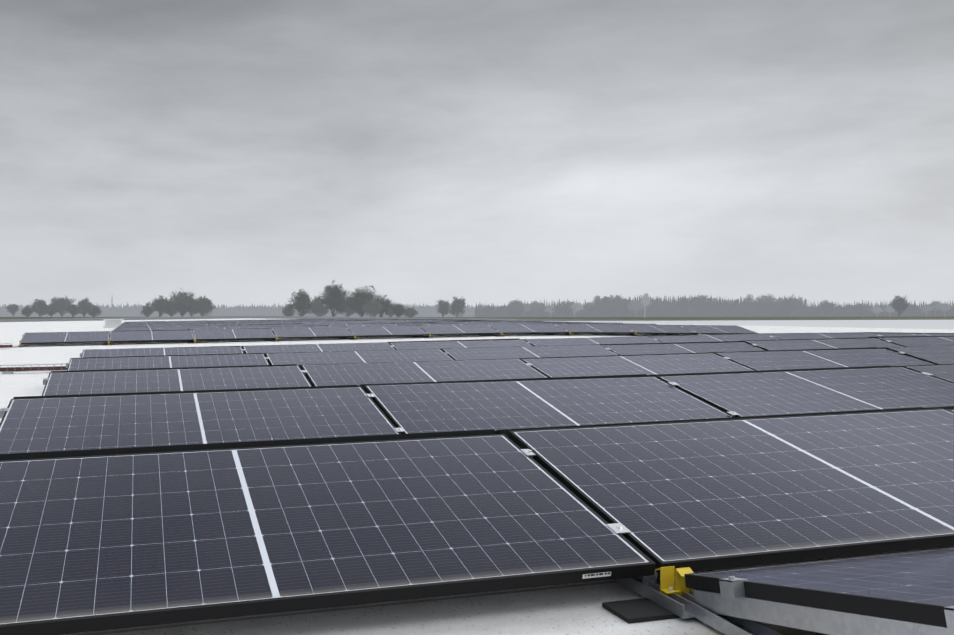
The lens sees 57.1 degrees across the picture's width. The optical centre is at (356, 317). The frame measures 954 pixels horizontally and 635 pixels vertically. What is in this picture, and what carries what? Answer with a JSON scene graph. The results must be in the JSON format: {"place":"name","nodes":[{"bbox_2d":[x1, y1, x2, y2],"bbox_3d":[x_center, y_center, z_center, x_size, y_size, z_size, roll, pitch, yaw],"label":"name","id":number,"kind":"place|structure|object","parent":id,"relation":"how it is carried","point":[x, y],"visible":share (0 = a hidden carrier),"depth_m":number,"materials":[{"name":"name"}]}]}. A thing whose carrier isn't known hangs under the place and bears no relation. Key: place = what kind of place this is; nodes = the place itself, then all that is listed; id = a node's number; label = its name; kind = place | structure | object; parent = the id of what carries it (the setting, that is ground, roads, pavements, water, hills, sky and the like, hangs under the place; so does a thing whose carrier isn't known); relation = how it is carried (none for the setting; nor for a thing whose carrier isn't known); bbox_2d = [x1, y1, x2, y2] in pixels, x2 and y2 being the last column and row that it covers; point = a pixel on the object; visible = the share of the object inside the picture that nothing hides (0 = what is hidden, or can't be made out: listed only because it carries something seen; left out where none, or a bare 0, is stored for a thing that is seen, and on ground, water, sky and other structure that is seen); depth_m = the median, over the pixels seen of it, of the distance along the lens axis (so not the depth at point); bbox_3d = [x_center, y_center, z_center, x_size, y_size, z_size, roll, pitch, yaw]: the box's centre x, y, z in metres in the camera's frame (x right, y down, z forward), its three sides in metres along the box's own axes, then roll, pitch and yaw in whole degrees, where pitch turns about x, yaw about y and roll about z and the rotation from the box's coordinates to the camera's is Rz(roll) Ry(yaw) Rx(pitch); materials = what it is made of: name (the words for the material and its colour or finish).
{"place":"outdoors","nodes":[
{"label":"outdoors","id":0,"kind":"place"},
{"bbox_2d":[0,318,953,634],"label":"roof","id":1,"kind":"structure","parent":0,"point":[564,610],"depth_m":2.35,"materials":[{"name":"grey"}]},
{"bbox_2d":[0,343,66,373],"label":"cable trays","id":2,"kind":"object","parent":1,"relation":"on","point":[7,370],"visible":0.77,"depth_m":11.83,"materials":[{"name":"grey"}]},
{"bbox_2d":[103,319,122,327],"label":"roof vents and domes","id":3,"kind":"object","parent":1,"relation":"on","point":[112,323],"visible":0.83,"depth_m":45.66,"materials":[{"name":"white"}]},
{"bbox_2d":[26,333,680,623],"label":"pv rubber mats","id":4,"kind":"object","parent":1,"relation":"on","point":[637,610],"visible":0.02,"depth_m":2.28,"materials":[{"name":"black rubber"}]},
{"bbox_2d":[0,324,953,634],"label":"mounting rail","id":5,"kind":"object","parent":1,"relation":"on","point":[730,610],"visible":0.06,"depth_m":2.06,"materials":[{"name":"silver metal"}]},
{"bbox_2d":[19,332,702,596],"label":"yellow clips","id":6,"kind":"object","parent":5,"relation":"on","point":[668,579],"visible":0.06,"depth_m":2.33,"materials":[{"name":"yellow plastic"}]},
{"bbox_2d":[0,318,953,634],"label":"pv modules","id":7,"kind":"object","parent":5,"relation":"on","point":[148,486],"visible":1,"depth_m":3.00,"materials":[{"name":"black glass"}]},
{"bbox_2d":[0,313,953,320],"bbox_3d":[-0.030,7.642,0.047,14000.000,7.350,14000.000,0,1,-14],"label":"ground","id":8,"kind":"structure","parent":0,"point":[760,318],"depth_m":412.99,"materials":[{"name":"grey"}]},
{"bbox_2d":[5,304,19,317],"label":"tree","id":9,"kind":"object","parent":8,"relation":"on","point":[13,309],"visible":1,"depth_m":420.66,"materials":[{"name":"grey plant"}]},
{"bbox_2d":[21,305,32,317],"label":"tree","id":10,"kind":"object","parent":8,"relation":"on","point":[27,311],"visible":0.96,"depth_m":400.76,"materials":[{"name":"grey plant"}]},
{"bbox_2d":[30,299,51,317],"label":"tree","id":11,"kind":"object","parent":8,"relation":"on","point":[40,307],"visible":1,"depth_m":390.23,"materials":[{"name":"grey plant"}]},
{"bbox_2d":[47,303,58,317],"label":"tree","id":12,"kind":"object","parent":8,"relation":"on","point":[53,310],"visible":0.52,"depth_m":395.69,"materials":[{"name":"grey plant"}]},
{"bbox_2d":[48,294,75,317],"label":"tree","id":13,"kind":"object","parent":8,"relation":"on","point":[63,303],"visible":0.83,"depth_m":400.58,"materials":[{"name":"grey plant"}]},
{"bbox_2d":[67,304,78,317],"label":"tree","id":14,"kind":"object","parent":8,"relation":"on","point":[72,310],"visible":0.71,"depth_m":400.04,"materials":[{"name":"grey plant"}]},
{"bbox_2d":[75,297,93,317],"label":"tree","id":15,"kind":"object","parent":8,"relation":"on","point":[85,306],"visible":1,"depth_m":384.40,"materials":[{"name":"grey plant"}]},
{"bbox_2d":[87,305,101,317],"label":"tree","id":16,"kind":"object","parent":8,"relation":"on","point":[96,310],"visible":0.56,"depth_m":392.46,"materials":[{"name":"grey plant"}]},
{"bbox_2d":[140,302,153,316],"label":"tree","id":17,"kind":"object","parent":8,"relation":"on","point":[147,311],"visible":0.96,"depth_m":374.63,"materials":[{"name":"grey plant"}]},
{"bbox_2d":[148,295,173,316],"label":"tree","id":18,"kind":"object","parent":8,"relation":"on","point":[160,306],"visible":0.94,"depth_m":369.51,"materials":[{"name":"grey plant"}]},
{"bbox_2d":[165,306,179,316],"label":"tree","id":19,"kind":"object","parent":8,"relation":"on","point":[171,312],"visible":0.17,"depth_m":379.73,"materials":[{"name":"grey plant"}]},
{"bbox_2d":[166,288,199,316],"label":"tree","id":20,"kind":"object","parent":8,"relation":"on","point":[183,303],"visible":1,"depth_m":363.92,"materials":[{"name":"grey plant"}]},
{"bbox_2d":[188,304,199,315],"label":"tree","id":21,"kind":"object","parent":8,"relation":"on","point":[194,311],"visible":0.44,"depth_m":371.85,"materials":[{"name":"grey plant"}]},
{"bbox_2d":[195,295,215,315],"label":"tree","id":22,"kind":"object","parent":8,"relation":"on","point":[205,305],"visible":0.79,"depth_m":373.95,"materials":[{"name":"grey plant"}]},
{"bbox_2d":[0,302,480,316],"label":"woodland","id":23,"kind":"object","parent":8,"relation":"on","point":[128,311],"visible":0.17,"depth_m":480.65,"materials":[{"name":"grey plant"}]},
{"bbox_2d":[282,304,294,315],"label":"tree","id":24,"kind":"object","parent":8,"relation":"on","point":[287,311],"visible":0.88,"depth_m":338.61,"materials":[{"name":"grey plant"}]},
{"bbox_2d":[287,289,314,315],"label":"tree","id":25,"kind":"object","parent":8,"relation":"on","point":[302,302],"visible":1,"depth_m":334.56,"materials":[{"name":"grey plant"}]},
{"bbox_2d":[308,296,329,316],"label":"tree","id":26,"kind":"object","parent":8,"relation":"on","point":[317,310],"visible":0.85,"depth_m":344.60,"materials":[{"name":"grey plant"}]},
{"bbox_2d":[317,280,355,316],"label":"tree","id":27,"kind":"object","parent":8,"relation":"on","point":[333,298],"visible":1,"depth_m":328.53,"materials":[{"name":"grey plant"}]},
{"bbox_2d":[338,294,358,316],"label":"tree","id":28,"kind":"object","parent":8,"relation":"on","point":[349,312],"visible":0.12,"depth_m":348.70,"materials":[{"name":"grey plant"}]},
{"bbox_2d":[344,286,376,316],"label":"tree","id":29,"kind":"object","parent":8,"relation":"on","point":[363,298],"visible":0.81,"depth_m":332.79,"materials":[{"name":"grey plant"}]},
{"bbox_2d":[361,298,383,316],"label":"tree","id":30,"kind":"object","parent":8,"relation":"on","point":[373,306],"visible":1,"depth_m":323.88,"materials":[{"name":"grey plant"}]},
{"bbox_2d":[371,294,393,316],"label":"tree","id":31,"kind":"object","parent":8,"relation":"on","point":[385,307],"visible":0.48,"depth_m":328.78,"materials":[{"name":"grey plant"}]},
{"bbox_2d":[386,302,398,316],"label":"tree","id":32,"kind":"object","parent":8,"relation":"on","point":[390,313],"visible":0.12,"depth_m":343.70,"materials":[{"name":"grey plant"}]},
{"bbox_2d":[389,303,406,316],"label":"tree","id":33,"kind":"object","parent":8,"relation":"on","point":[398,310],"visible":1,"depth_m":339.36,"materials":[{"name":"grey plant"}]},
{"bbox_2d":[405,307,418,317],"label":"tree","id":34,"kind":"object","parent":8,"relation":"on","point":[411,312],"visible":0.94,"depth_m":349.04,"materials":[{"name":"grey plant"}]},
{"bbox_2d":[436,299,450,317],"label":"tree","id":35,"kind":"object","parent":8,"relation":"on","point":[443,309],"visible":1,"depth_m":398.40,"materials":[{"name":"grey plant"}]},
{"bbox_2d":[449,296,465,317],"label":"tree","id":36,"kind":"object","parent":8,"relation":"on","point":[457,306],"visible":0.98,"depth_m":403.38,"materials":[{"name":"grey plant"}]},
{"bbox_2d":[1,303,953,312],"bbox_3d":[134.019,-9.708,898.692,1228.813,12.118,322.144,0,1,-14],"label":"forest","id":37,"kind":"object","parent":8,"relation":"on","point":[331,308],"depth_m":900.99,"materials":[{"name":"grey plant"}]},
{"bbox_2d":[505,299,526,317],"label":"tree","id":38,"kind":"object","parent":8,"relation":"on","point":[516,306],"visible":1,"depth_m":437.93,"materials":[{"name":"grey plant"}]},
{"bbox_2d":[523,303,531,317],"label":"tree","id":39,"kind":"object","parent":8,"relation":"on","point":[527,307],"visible":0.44,"depth_m":449.63,"materials":[{"name":"grey plant"}]},
{"bbox_2d":[526,300,543,317],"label":"tree","id":40,"kind":"object","parent":8,"relation":"on","point":[535,306],"visible":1,"depth_m":447.32,"materials":[{"name":"grey plant"}]},
{"bbox_2d":[543,305,554,317],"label":"tree","id":41,"kind":"object","parent":8,"relation":"on","point":[549,308],"visible":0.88,"depth_m":443.10,"materials":[{"name":"grey plant"}]},
{"bbox_2d":[552,305,565,317],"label":"tree","id":42,"kind":"object","parent":8,"relation":"on","point":[559,308],"visible":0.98,"depth_m":439.76,"materials":[{"name":"grey plant"}]},
{"bbox_2d":[558,300,576,317],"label":"tree","id":43,"kind":"object","parent":8,"relation":"on","point":[568,309],"visible":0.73,"depth_m":447.04,"materials":[{"name":"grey plant"}]},
{"bbox_2d":[570,301,583,317],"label":"tree","id":44,"kind":"object","parent":8,"relation":"on","point":[575,305],"visible":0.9,"depth_m":447.06,"materials":[{"name":"grey plant"}]},
{"bbox_2d":[599,298,616,316],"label":"tree","id":45,"kind":"object","parent":8,"relation":"on","point":[608,305],"visible":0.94,"depth_m":467.06,"materials":[{"name":"grey plant"}]},
{"bbox_2d":[617,298,633,317],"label":"tall tree","id":46,"kind":"object","parent":8,"relation":"on","point":[624,303],"visible":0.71,"depth_m":453.26,"materials":[{"name":"grey plant"}]},
{"bbox_2d":[627,300,643,317],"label":"tall tree","id":47,"kind":"object","parent":8,"relation":"on","point":[635,306],"visible":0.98,"depth_m":449.85,"materials":[{"name":"grey plant"}]},
{"bbox_2d":[640,293,651,317],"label":"tall tree","id":48,"kind":"object","parent":8,"relation":"on","point":[645,299],"visible":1,"depth_m":453.52,"materials":[{"name":"grey plant"}]},
{"bbox_2d":[659,300,673,317],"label":"tall tree","id":49,"kind":"object","parent":8,"relation":"on","point":[667,305],"visible":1,"depth_m":451.92,"materials":[{"name":"grey plant"}]},
{"bbox_2d":[691,293,707,301],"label":"tree","id":50,"kind":"object","parent":8,"relation":"on","point":[702,297],"visible":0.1,"depth_m":476.92,"materials":[{"name":"grey plant"}]},
{"bbox_2d":[475,294,953,316],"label":"woodland","id":51,"kind":"object","parent":8,"relation":"on","point":[710,308],"visible":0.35,"depth_m":468.11,"materials":[{"name":"grey plant"}]},
{"bbox_2d":[744,294,754,303],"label":"tall tree","id":52,"kind":"object","parent":8,"relation":"on","point":[750,298],"visible":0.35,"depth_m":491.46,"materials":[{"name":"grey plant"}]},
{"bbox_2d":[757,293,776,304],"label":"tall tree","id":53,"kind":"object","parent":8,"relation":"on","point":[766,296],"visible":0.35,"depth_m":531.50,"materials":[{"name":"grey plant"}]},
{"bbox_2d":[774,297,797,316],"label":"tree","id":54,"kind":"object","parent":8,"relation":"on","point":[786,307],"visible":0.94,"depth_m":466.27,"materials":[{"name":"grey plant"}]},
{"bbox_2d":[818,299,835,317],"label":"tree","id":55,"kind":"object","parent":8,"relation":"on","point":[826,307],"visible":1,"depth_m":426.36,"materials":[{"name":"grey plant"}]},
{"bbox_2d":[850,302,866,316],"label":"tree","id":56,"kind":"object","parent":8,"relation":"on","point":[859,308],"visible":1,"depth_m":437.13,"materials":[{"name":"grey plant"}]},
{"bbox_2d":[867,306,882,313],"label":"tree","id":57,"kind":"object","parent":8,"relation":"on","point":[877,309],"visible":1,"depth_m":442.33,"materials":[{"name":"grey plant"}]},
{"bbox_2d":[884,306,894,316],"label":"tree","id":58,"kind":"object","parent":8,"relation":"on","point":[889,309],"visible":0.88,"depth_m":464.50,"materials":[{"name":"grey plant"}]},
{"bbox_2d":[889,295,908,317],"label":"tree","id":59,"kind":"object","parent":8,"relation":"on","point":[898,304],"visible":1,"depth_m":416.67,"materials":[{"name":"grey plant"}]},
{"bbox_2d":[920,305,932,312],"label":"tree","id":60,"kind":"object","parent":8,"relation":"on","point":[926,309],"visible":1,"depth_m":430.27,"materials":[{"name":"grey plant"}]},
{"bbox_2d":[927,301,941,316],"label":"tree","id":61,"kind":"object","parent":8,"relation":"on","point":[937,312],"visible":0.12,"depth_m":446.97,"materials":[{"name":"grey plant"}]},
{"bbox_2d":[928,300,941,316],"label":"tree","id":62,"kind":"object","parent":8,"relation":"on","point":[934,305],"visible":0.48,"depth_m":438.85,"materials":[{"name":"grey plant"}]},
{"bbox_2d":[936,303,951,316],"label":"tree","id":63,"kind":"object","parent":8,"relation":"on","point":[943,307],"visible":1,"depth_m":429.40,"materials":[{"name":"grey plant"}]},
{"bbox_2d":[0,0,953,307],"label":"sky","id":64,"kind":"structure","parent":0,"point":[228,152],"materials":[{"name":"grey"}]},
{"bbox_2d":[545,320,953,328],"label":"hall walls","id":65,"kind":"structure","parent":0,"point":[926,324],"depth_m":84.76,"materials":[{"name":"grey"}]},
{"bbox_2d":[0,316,669,321],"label":"roof upstand","id":66,"kind":"object","parent":65,"relation":"on","point":[156,318],"visible":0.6,"depth_m":93.09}
]}

